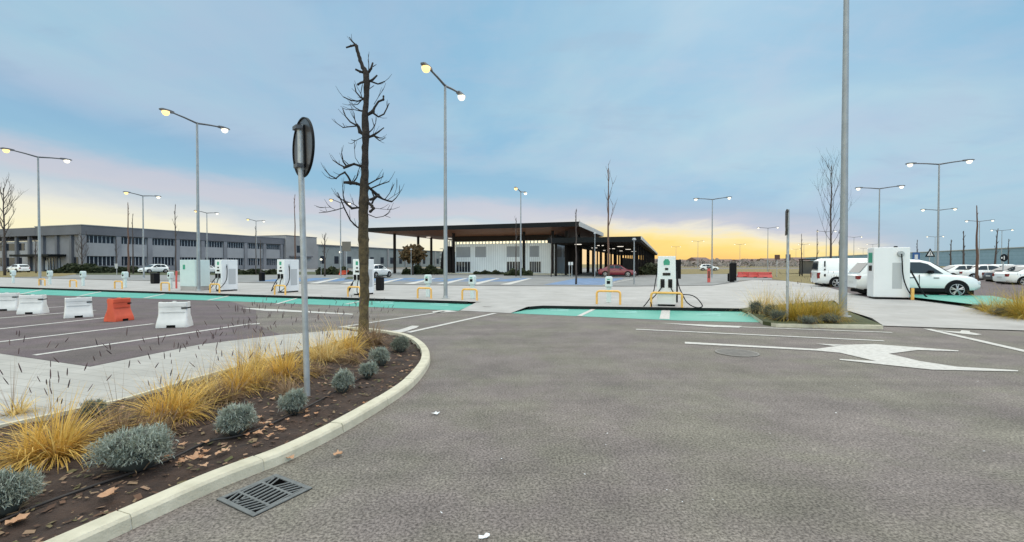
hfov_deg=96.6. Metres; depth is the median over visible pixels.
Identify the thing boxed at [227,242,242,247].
window
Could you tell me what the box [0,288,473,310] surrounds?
green bays
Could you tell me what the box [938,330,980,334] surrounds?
road marking
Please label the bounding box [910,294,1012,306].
green bays
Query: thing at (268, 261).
window
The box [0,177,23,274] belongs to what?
bare tree
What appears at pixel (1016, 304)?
ornamental grass
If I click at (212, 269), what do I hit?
hatchback
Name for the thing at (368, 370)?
silver shrub
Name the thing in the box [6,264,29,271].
hatchback
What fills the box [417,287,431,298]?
guard hoop
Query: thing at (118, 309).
plastic barrier
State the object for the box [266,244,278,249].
window
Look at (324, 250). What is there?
bare tree
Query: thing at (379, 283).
litter bin
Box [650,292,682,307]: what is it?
guard hoop
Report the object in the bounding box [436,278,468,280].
blue bay
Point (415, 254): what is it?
leafy tree
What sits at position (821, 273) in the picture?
van
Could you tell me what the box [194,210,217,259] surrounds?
street lamp
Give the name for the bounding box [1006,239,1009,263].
bare tree
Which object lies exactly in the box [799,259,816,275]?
bus shelter
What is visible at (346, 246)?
traffic sign
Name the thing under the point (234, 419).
silver shrub
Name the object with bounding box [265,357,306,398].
ornamental grass
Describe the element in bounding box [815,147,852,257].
bare tree
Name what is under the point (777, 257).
traffic sign
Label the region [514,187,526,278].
street lamp
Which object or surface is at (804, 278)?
grass verge
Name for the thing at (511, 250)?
upper window
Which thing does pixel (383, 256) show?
range
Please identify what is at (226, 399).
ornamental grass
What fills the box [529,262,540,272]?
ground window
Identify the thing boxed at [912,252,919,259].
traffic sign
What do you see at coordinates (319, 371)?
ornamental grass
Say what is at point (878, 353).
road marking
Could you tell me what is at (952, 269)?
sedan
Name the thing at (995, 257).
bare tree
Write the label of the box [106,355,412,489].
leaf litter
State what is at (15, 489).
silver shrub
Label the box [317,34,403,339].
bare tree
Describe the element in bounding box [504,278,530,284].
bay line
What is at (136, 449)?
silver shrub
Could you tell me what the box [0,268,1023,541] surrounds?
ground
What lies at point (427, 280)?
charging post
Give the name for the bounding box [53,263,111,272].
hedge
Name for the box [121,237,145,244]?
window
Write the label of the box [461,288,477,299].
guard hoop
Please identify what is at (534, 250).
upper window
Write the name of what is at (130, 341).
parking line
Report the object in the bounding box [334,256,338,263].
window
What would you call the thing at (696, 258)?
house
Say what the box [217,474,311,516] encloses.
drain grate
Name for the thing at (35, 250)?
bare tree
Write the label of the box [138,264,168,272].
hatchback
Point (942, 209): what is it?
street lamp
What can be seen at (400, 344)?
silver shrub
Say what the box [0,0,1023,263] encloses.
sky
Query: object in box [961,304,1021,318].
soil
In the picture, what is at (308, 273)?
grass verge
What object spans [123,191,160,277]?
street lamp
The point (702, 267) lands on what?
hatchback
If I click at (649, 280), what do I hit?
car park
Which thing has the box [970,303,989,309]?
silver shrub
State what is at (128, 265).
bare tree
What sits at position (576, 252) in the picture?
bare tree
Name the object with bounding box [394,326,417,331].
road marking
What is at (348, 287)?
guard hoop
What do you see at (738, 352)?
manhole cover
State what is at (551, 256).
bare tree
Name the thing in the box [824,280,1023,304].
parking lot
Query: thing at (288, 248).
pale block
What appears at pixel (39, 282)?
guard hoop
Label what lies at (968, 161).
street lamp
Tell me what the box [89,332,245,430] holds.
ornamental grass
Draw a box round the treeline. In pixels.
[655,257,866,266]
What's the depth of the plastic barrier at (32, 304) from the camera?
13.68 m
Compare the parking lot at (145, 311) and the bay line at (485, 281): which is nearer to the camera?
the parking lot at (145, 311)
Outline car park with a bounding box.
[27,269,771,285]
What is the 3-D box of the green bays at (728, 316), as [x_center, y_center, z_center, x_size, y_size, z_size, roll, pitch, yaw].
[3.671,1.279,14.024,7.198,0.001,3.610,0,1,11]
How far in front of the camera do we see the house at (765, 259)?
261.57 m
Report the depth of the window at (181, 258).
110.10 m
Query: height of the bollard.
1.002 m
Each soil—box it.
[0,328,421,541]
[740,301,881,325]
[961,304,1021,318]
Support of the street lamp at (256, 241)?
on the grass verge at (308, 273)
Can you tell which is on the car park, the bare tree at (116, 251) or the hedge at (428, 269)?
the hedge at (428, 269)
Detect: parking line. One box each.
[0,318,99,328]
[0,324,148,341]
[34,324,247,354]
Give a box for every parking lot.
[0,294,279,365]
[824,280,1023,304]
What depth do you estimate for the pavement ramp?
14.94 m
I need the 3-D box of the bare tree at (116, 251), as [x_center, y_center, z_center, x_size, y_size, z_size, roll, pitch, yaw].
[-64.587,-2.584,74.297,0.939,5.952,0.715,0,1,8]
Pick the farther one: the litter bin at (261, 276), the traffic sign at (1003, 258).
the litter bin at (261, 276)
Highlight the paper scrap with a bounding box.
[479,533,489,537]
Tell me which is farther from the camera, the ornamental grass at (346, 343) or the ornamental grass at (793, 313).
the ornamental grass at (793, 313)
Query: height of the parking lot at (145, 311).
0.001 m
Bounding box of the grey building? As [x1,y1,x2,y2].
[0,224,283,270]
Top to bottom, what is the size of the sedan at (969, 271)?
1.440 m
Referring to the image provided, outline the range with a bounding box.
[317,244,441,268]
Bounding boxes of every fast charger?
[211,260,237,290]
[271,259,298,292]
[349,259,373,294]
[643,256,702,307]
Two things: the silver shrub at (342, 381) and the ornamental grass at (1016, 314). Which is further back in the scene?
the ornamental grass at (1016, 314)
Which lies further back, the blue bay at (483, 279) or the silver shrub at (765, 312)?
the blue bay at (483, 279)
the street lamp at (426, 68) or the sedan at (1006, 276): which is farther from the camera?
the sedan at (1006, 276)
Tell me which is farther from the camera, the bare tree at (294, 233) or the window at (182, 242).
the window at (182, 242)
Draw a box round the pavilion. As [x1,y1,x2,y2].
[368,221,603,274]
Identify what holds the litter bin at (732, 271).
on the ground at (560, 428)
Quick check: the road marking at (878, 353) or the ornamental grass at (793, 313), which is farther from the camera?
the ornamental grass at (793, 313)
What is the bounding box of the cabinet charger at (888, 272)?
[867,246,932,299]
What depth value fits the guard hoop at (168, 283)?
23.76 m
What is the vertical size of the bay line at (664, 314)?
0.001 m
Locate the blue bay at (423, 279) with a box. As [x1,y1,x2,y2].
[407,278,443,280]
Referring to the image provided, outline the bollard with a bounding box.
[175,271,177,287]
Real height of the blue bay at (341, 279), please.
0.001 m
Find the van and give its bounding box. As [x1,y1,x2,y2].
[810,258,867,286]
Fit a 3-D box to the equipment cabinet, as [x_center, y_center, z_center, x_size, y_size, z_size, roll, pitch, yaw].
[-16.936,0.216,24.360,1.150,1.620,0.810,0,1,19]
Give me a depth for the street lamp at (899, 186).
43.01 m
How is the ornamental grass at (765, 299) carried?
on the soil at (858, 319)
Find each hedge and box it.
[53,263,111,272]
[110,266,138,272]
[238,268,276,273]
[315,266,352,274]
[401,264,443,274]
[473,270,503,273]
[503,268,532,275]
[638,262,657,274]
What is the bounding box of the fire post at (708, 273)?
[707,266,710,281]
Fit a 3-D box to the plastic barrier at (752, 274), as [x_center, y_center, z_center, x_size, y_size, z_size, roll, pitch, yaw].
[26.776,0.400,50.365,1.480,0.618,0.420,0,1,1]
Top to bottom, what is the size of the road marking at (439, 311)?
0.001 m
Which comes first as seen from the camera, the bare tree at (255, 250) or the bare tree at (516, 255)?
the bare tree at (516, 255)
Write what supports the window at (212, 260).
in the grey building
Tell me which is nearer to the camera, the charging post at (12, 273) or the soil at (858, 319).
the soil at (858, 319)
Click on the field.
(583, 265)
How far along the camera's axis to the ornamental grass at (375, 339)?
8.10 m
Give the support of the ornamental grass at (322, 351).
on the soil at (60, 513)
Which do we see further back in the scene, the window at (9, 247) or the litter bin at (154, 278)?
the window at (9, 247)
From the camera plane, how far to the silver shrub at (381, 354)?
6.53 m
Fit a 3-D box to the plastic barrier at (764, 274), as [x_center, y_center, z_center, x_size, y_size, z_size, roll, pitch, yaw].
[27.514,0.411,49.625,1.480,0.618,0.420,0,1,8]
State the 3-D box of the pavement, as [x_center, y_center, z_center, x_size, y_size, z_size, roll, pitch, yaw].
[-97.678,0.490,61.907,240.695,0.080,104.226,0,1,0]
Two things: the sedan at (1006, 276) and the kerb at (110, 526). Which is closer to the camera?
the kerb at (110, 526)
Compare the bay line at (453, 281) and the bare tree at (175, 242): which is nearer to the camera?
the bay line at (453, 281)
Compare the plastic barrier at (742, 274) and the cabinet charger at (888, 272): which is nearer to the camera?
the cabinet charger at (888, 272)
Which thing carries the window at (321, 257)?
in the range
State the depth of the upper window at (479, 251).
70.09 m
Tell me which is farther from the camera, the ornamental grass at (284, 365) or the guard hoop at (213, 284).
the guard hoop at (213, 284)
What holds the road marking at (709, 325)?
on the ground at (560, 428)
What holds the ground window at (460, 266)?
in the pavilion
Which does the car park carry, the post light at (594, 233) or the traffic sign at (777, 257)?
the post light at (594, 233)
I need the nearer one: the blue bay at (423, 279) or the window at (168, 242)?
the blue bay at (423, 279)
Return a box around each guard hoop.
[38,279,45,285]
[114,281,122,288]
[160,282,169,290]
[209,283,219,292]
[274,285,285,294]
[347,286,359,296]
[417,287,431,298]
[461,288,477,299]
[596,290,620,304]
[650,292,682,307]
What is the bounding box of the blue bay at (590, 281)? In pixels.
[545,278,622,284]
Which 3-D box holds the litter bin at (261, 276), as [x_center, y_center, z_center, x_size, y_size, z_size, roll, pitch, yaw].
[-21.805,0.488,39.766,0.363,0.802,0.363,0,1,19]
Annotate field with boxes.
[396,264,945,267]
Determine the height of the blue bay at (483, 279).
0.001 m
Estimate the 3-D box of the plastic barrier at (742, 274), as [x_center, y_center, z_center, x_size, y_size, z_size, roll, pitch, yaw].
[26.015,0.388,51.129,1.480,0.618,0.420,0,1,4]
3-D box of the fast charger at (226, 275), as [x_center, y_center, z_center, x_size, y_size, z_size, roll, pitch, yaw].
[-14.906,0.228,23.574,0.722,1.620,1.263,0,1,19]
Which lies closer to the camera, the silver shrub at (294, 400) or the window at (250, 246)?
the silver shrub at (294, 400)
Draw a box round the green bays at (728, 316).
[513,307,757,321]
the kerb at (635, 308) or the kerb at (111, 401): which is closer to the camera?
the kerb at (111, 401)
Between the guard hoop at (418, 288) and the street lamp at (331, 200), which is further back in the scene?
the street lamp at (331, 200)
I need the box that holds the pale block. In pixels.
[263,235,316,268]
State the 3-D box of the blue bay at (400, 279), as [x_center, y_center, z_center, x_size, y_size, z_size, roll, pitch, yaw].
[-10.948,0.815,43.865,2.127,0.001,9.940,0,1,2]
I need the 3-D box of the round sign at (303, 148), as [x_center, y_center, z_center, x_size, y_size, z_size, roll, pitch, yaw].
[-2.351,-0.143,5.098,0.138,3.131,0.660,-1,1,-43]
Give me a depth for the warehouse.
264.66 m
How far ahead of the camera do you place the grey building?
98.76 m
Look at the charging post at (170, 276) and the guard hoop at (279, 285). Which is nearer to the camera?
the guard hoop at (279, 285)
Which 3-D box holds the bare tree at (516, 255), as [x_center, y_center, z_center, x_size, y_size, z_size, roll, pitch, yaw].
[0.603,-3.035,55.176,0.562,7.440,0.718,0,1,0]
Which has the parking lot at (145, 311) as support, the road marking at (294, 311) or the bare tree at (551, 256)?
the road marking at (294, 311)
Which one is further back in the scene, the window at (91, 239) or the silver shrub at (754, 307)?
the window at (91, 239)
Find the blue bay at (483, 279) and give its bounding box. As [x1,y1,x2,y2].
[464,278,502,280]
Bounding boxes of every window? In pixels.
[0,243,24,250]
[0,257,21,265]
[86,235,113,243]
[87,256,114,265]
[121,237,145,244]
[122,257,145,265]
[152,239,173,245]
[153,257,173,264]
[180,240,196,246]
[180,257,196,259]
[205,241,221,247]
[205,258,221,264]
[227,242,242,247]
[227,258,242,264]
[248,243,261,248]
[248,258,261,264]
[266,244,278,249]
[266,259,276,264]
[320,256,323,263]
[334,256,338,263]
[456,247,469,256]
[456,262,470,271]
[475,247,485,256]
[506,262,519,271]
[507,246,519,256]
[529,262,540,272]
[530,246,538,256]
[557,246,561,256]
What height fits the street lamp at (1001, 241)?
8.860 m
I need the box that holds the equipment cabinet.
[180,260,209,290]
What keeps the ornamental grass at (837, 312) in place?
on the soil at (858, 319)
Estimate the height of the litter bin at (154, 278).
0.772 m
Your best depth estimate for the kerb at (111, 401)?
5.01 m
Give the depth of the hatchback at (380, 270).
50.06 m
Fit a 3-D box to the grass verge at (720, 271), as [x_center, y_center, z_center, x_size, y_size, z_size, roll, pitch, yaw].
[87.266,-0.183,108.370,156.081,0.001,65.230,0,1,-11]
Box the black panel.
[676,260,680,301]
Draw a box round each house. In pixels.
[686,257,710,265]
[719,259,731,265]
[732,259,748,265]
[756,258,784,266]
[784,257,810,266]
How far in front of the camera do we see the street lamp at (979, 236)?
76.06 m
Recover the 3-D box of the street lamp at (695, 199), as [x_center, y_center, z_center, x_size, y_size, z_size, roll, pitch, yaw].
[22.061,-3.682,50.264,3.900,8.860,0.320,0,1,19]
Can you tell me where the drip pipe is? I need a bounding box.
[0,378,360,522]
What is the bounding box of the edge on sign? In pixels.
[785,209,789,319]
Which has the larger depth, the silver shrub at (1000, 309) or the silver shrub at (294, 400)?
the silver shrub at (1000, 309)
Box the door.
[46,258,59,270]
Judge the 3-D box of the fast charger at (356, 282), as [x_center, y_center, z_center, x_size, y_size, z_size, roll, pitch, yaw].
[-6.850,0.272,20.736,0.721,1.620,1.263,0,1,19]
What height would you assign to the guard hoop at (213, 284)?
0.476 m
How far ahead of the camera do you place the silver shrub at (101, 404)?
4.30 m
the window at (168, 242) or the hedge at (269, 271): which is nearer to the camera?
the hedge at (269, 271)
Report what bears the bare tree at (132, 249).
on the grass verge at (308, 273)
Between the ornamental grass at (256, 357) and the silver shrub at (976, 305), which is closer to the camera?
the ornamental grass at (256, 357)
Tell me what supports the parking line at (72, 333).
on the parking lot at (145, 311)
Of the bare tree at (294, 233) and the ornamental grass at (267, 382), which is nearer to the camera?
the ornamental grass at (267, 382)
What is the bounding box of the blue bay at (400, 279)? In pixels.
[384,278,415,280]
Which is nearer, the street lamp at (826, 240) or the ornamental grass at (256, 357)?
the ornamental grass at (256, 357)
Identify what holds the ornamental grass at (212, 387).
on the soil at (60, 513)
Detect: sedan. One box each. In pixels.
[598,264,635,276]
[943,265,972,274]
[957,265,999,279]
[982,265,1020,281]
[992,265,1023,284]
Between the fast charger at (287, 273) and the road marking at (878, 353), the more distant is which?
the fast charger at (287, 273)
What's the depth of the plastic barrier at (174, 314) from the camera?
10.77 m
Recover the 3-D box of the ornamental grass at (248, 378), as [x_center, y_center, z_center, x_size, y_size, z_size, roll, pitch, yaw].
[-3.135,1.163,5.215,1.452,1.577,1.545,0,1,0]
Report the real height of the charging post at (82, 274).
0.950 m
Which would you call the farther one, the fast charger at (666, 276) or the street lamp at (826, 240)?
the street lamp at (826, 240)
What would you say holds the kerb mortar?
on the ground at (560, 428)
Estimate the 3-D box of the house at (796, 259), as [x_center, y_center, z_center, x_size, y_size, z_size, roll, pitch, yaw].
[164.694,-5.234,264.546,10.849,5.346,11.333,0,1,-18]
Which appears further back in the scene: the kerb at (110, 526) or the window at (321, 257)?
the window at (321, 257)
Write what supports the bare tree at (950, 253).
on the parking lot at (984, 288)
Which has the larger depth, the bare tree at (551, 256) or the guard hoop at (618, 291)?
the bare tree at (551, 256)
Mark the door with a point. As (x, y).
(46, 258)
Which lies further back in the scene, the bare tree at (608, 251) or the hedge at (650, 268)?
the hedge at (650, 268)
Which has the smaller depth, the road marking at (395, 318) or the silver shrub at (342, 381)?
the silver shrub at (342, 381)
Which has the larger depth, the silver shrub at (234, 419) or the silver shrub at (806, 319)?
the silver shrub at (806, 319)
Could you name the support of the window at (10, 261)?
in the grey building
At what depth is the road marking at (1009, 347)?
8.89 m
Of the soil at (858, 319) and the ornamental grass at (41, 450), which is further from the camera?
the soil at (858, 319)
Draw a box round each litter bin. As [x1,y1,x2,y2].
[150,273,159,283]
[259,272,264,280]
[375,276,383,290]
[729,262,736,281]
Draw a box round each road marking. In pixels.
[246,308,352,314]
[341,311,445,326]
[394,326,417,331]
[409,313,495,332]
[432,310,455,312]
[636,329,882,340]
[668,323,740,327]
[685,342,815,349]
[751,327,891,332]
[816,344,1017,370]
[927,329,1023,351]
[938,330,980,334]
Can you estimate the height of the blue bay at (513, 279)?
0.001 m
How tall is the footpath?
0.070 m
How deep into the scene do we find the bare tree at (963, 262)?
43.78 m
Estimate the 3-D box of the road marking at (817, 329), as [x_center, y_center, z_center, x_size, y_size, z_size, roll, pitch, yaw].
[6.849,1.332,10.383,3.006,0.001,0.100,0,1,17]
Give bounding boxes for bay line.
[313,278,338,282]
[406,278,434,283]
[439,278,466,283]
[476,278,498,283]
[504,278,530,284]
[578,309,594,315]
[659,310,669,318]
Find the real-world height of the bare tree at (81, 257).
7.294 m
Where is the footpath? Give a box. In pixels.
[0,330,356,423]
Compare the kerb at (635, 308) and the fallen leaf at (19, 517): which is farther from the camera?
the kerb at (635, 308)
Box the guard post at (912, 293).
[911,288,913,299]
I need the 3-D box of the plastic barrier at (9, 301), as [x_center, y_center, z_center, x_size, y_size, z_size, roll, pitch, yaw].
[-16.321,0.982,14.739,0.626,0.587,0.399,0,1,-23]
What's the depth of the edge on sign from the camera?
11.44 m
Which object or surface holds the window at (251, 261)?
in the grey building
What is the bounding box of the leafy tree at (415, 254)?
[398,244,427,274]
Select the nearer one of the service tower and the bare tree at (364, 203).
the bare tree at (364, 203)
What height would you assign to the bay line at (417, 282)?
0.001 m
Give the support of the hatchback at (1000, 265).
on the grass verge
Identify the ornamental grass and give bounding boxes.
[0,330,68,419]
[0,360,163,477]
[18,368,105,441]
[53,328,174,443]
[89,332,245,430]
[132,370,206,434]
[175,326,244,404]
[190,305,299,406]
[190,350,254,407]
[204,297,294,376]
[235,305,326,391]
[250,341,300,391]
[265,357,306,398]
[283,301,363,369]
[292,331,335,382]
[295,295,379,358]
[334,325,368,364]
[352,296,398,349]
[733,270,785,316]
[754,272,832,327]
[769,267,850,325]
[801,271,871,322]
[958,274,1023,316]
[958,282,1013,311]
[977,275,1023,319]
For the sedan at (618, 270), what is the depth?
53.53 m
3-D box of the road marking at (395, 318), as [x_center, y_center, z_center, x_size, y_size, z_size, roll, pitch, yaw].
[-3.097,1.298,12.564,0.130,0.001,4.112,0,1,28]
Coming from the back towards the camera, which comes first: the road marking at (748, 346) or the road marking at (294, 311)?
the road marking at (294, 311)
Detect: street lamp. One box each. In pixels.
[0,147,71,284]
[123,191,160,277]
[159,108,229,290]
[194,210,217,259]
[247,219,264,268]
[329,199,350,276]
[420,62,465,298]
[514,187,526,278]
[693,197,730,277]
[757,227,778,270]
[817,231,835,256]
[839,0,850,316]
[855,185,904,247]
[906,159,974,265]
[920,208,957,210]
[965,220,993,263]
[991,229,1013,263]
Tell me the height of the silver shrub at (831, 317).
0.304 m
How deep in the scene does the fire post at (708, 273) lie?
37.07 m
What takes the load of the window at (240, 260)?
in the grey building
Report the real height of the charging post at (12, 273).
0.950 m
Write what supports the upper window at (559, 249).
in the pavilion
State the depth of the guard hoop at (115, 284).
25.69 m
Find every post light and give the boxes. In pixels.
[593,232,595,277]
[632,238,635,283]
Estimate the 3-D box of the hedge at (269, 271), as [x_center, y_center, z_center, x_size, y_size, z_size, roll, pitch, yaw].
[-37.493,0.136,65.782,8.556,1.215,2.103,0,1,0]
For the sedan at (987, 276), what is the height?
1.440 m
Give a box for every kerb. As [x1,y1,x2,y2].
[0,287,467,303]
[0,334,356,427]
[4,277,737,286]
[44,327,429,541]
[528,306,738,311]
[739,309,882,328]
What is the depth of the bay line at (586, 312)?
13.99 m
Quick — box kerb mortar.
[119,423,339,528]
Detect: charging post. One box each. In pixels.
[10,270,15,282]
[47,271,52,283]
[80,271,85,285]
[121,272,128,287]
[167,272,173,287]
[424,274,431,296]
[469,275,475,298]
[605,276,612,302]
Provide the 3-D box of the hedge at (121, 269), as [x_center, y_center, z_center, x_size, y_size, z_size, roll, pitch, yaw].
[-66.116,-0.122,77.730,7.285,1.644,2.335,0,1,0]
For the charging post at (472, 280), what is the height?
0.950 m
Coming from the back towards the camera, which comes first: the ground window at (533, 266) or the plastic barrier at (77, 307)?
the ground window at (533, 266)
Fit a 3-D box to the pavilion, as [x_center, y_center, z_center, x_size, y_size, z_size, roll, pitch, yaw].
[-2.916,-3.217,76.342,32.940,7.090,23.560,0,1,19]
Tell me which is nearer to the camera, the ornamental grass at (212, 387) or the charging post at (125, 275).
the ornamental grass at (212, 387)
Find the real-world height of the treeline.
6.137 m
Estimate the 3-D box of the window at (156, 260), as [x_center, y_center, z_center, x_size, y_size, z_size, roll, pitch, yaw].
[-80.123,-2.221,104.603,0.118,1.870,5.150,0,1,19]
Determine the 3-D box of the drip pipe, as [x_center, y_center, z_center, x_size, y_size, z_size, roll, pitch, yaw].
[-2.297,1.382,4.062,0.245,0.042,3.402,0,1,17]
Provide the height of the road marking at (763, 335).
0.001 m
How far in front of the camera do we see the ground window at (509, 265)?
68.48 m
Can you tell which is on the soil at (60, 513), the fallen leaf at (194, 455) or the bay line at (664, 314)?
the fallen leaf at (194, 455)
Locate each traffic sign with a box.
[342,242,350,278]
[775,255,779,276]
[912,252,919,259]
[925,249,934,261]
[1000,254,1007,271]
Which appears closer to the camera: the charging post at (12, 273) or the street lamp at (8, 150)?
the street lamp at (8, 150)
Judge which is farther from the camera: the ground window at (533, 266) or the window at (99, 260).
the window at (99, 260)
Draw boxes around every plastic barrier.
[0,292,19,310]
[16,294,49,313]
[63,297,93,317]
[104,297,133,321]
[155,301,192,327]
[737,272,747,276]
[747,272,757,276]
[757,272,772,277]
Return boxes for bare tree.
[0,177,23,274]
[31,237,37,272]
[75,231,89,264]
[115,240,118,263]
[127,204,129,276]
[132,215,133,273]
[172,204,176,270]
[254,226,256,274]
[259,240,261,271]
[294,198,295,259]
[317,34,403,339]
[321,233,327,275]
[515,219,518,275]
[550,237,551,276]
[575,208,579,283]
[604,162,616,275]
[800,234,802,274]
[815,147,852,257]
[949,240,951,264]
[962,231,965,264]
[975,205,978,280]
[994,228,999,263]
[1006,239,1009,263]
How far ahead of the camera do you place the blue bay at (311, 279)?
43.78 m
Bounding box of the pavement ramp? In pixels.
[460,302,524,312]
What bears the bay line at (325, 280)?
on the car park
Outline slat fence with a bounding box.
[622,258,638,270]
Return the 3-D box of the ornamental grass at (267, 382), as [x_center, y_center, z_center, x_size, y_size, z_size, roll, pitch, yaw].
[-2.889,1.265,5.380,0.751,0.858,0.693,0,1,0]
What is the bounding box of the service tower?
[440,240,451,272]
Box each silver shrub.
[0,465,49,517]
[76,397,108,418]
[81,421,178,474]
[213,401,260,435]
[277,387,309,415]
[331,366,355,392]
[358,361,380,378]
[368,346,390,365]
[390,335,410,352]
[748,299,764,313]
[760,302,778,316]
[769,309,787,320]
[797,314,819,323]
[816,311,841,322]
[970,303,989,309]
[987,306,1010,315]
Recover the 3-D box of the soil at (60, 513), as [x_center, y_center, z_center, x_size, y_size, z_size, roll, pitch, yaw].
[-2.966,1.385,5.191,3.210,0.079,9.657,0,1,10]
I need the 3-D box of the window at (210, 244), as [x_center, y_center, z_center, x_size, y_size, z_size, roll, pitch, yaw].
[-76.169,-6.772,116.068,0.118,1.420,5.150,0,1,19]
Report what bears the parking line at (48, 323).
on the parking lot at (145, 311)
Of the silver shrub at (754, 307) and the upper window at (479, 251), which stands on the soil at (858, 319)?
the silver shrub at (754, 307)
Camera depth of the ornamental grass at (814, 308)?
11.41 m
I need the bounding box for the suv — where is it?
[847,259,980,295]
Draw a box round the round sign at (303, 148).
[292,117,314,395]
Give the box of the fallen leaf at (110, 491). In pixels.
[97,487,117,497]
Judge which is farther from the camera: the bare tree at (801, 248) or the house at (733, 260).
the house at (733, 260)
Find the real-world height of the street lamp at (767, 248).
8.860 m
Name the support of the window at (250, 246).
in the grey building
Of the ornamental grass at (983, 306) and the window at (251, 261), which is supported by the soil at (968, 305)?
the ornamental grass at (983, 306)
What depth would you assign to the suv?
19.11 m
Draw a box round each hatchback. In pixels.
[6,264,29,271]
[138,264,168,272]
[210,265,214,272]
[374,264,391,277]
[699,264,718,270]
[991,264,1013,266]
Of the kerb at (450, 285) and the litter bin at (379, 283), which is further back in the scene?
the kerb at (450, 285)
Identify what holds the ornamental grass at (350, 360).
on the soil at (60, 513)
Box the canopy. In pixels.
[547,236,657,275]
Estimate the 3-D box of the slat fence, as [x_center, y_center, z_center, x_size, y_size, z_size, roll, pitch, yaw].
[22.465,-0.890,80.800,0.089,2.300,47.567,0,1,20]
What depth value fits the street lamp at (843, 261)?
12.15 m
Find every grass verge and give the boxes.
[0,271,75,276]
[76,271,315,274]
[681,269,798,273]
[772,273,814,283]
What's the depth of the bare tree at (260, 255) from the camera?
58.88 m
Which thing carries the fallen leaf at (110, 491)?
on the soil at (60, 513)
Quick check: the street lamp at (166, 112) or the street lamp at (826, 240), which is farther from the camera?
the street lamp at (826, 240)
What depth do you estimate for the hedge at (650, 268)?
62.27 m
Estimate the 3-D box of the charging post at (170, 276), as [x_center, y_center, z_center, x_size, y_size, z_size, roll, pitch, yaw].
[-19.580,0.524,26.157,0.250,0.950,0.246,0,1,19]
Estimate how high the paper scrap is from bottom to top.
0.017 m
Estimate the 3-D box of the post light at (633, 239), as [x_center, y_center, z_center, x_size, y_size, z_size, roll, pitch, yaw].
[8.972,-0.720,33.507,0.320,3.411,0.304,0,1,0]
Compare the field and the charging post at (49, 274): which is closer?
the charging post at (49, 274)
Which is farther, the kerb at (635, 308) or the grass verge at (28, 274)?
the grass verge at (28, 274)
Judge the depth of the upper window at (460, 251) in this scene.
71.05 m
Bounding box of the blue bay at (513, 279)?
[493,278,527,280]
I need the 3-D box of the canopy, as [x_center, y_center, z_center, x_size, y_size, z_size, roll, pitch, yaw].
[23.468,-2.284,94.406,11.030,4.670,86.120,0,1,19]
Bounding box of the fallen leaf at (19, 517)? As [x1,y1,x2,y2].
[5,513,29,524]
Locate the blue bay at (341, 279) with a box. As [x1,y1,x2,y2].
[320,278,350,280]
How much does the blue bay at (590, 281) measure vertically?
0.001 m
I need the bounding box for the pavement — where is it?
[0,277,1023,329]
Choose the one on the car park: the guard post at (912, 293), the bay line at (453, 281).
the bay line at (453, 281)
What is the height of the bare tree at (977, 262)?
5.540 m
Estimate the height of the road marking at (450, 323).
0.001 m
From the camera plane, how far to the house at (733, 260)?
303.32 m
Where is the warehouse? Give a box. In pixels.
[781,247,1023,265]
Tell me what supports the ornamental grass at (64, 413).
on the soil at (60, 513)
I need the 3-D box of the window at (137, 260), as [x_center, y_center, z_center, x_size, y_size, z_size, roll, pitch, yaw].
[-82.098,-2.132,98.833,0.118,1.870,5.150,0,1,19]
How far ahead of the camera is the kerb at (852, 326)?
10.67 m
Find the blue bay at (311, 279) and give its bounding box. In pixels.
[299,278,329,280]
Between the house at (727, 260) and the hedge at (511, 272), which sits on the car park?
the hedge at (511, 272)
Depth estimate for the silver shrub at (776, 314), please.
11.31 m
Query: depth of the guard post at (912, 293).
17.70 m
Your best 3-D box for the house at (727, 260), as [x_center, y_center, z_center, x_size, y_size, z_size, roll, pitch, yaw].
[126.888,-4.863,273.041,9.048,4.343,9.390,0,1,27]
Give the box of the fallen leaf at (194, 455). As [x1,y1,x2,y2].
[185,451,198,458]
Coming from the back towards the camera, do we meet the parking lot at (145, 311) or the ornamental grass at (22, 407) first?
the parking lot at (145, 311)
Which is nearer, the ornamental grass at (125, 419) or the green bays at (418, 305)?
the ornamental grass at (125, 419)
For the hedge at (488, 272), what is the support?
on the car park
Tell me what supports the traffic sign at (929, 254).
on the parking lot at (984, 288)
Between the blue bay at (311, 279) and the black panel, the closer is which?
the black panel
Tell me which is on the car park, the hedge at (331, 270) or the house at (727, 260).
the hedge at (331, 270)
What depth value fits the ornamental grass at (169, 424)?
4.00 m
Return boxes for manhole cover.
[715,349,759,356]
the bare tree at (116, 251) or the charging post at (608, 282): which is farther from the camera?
the bare tree at (116, 251)

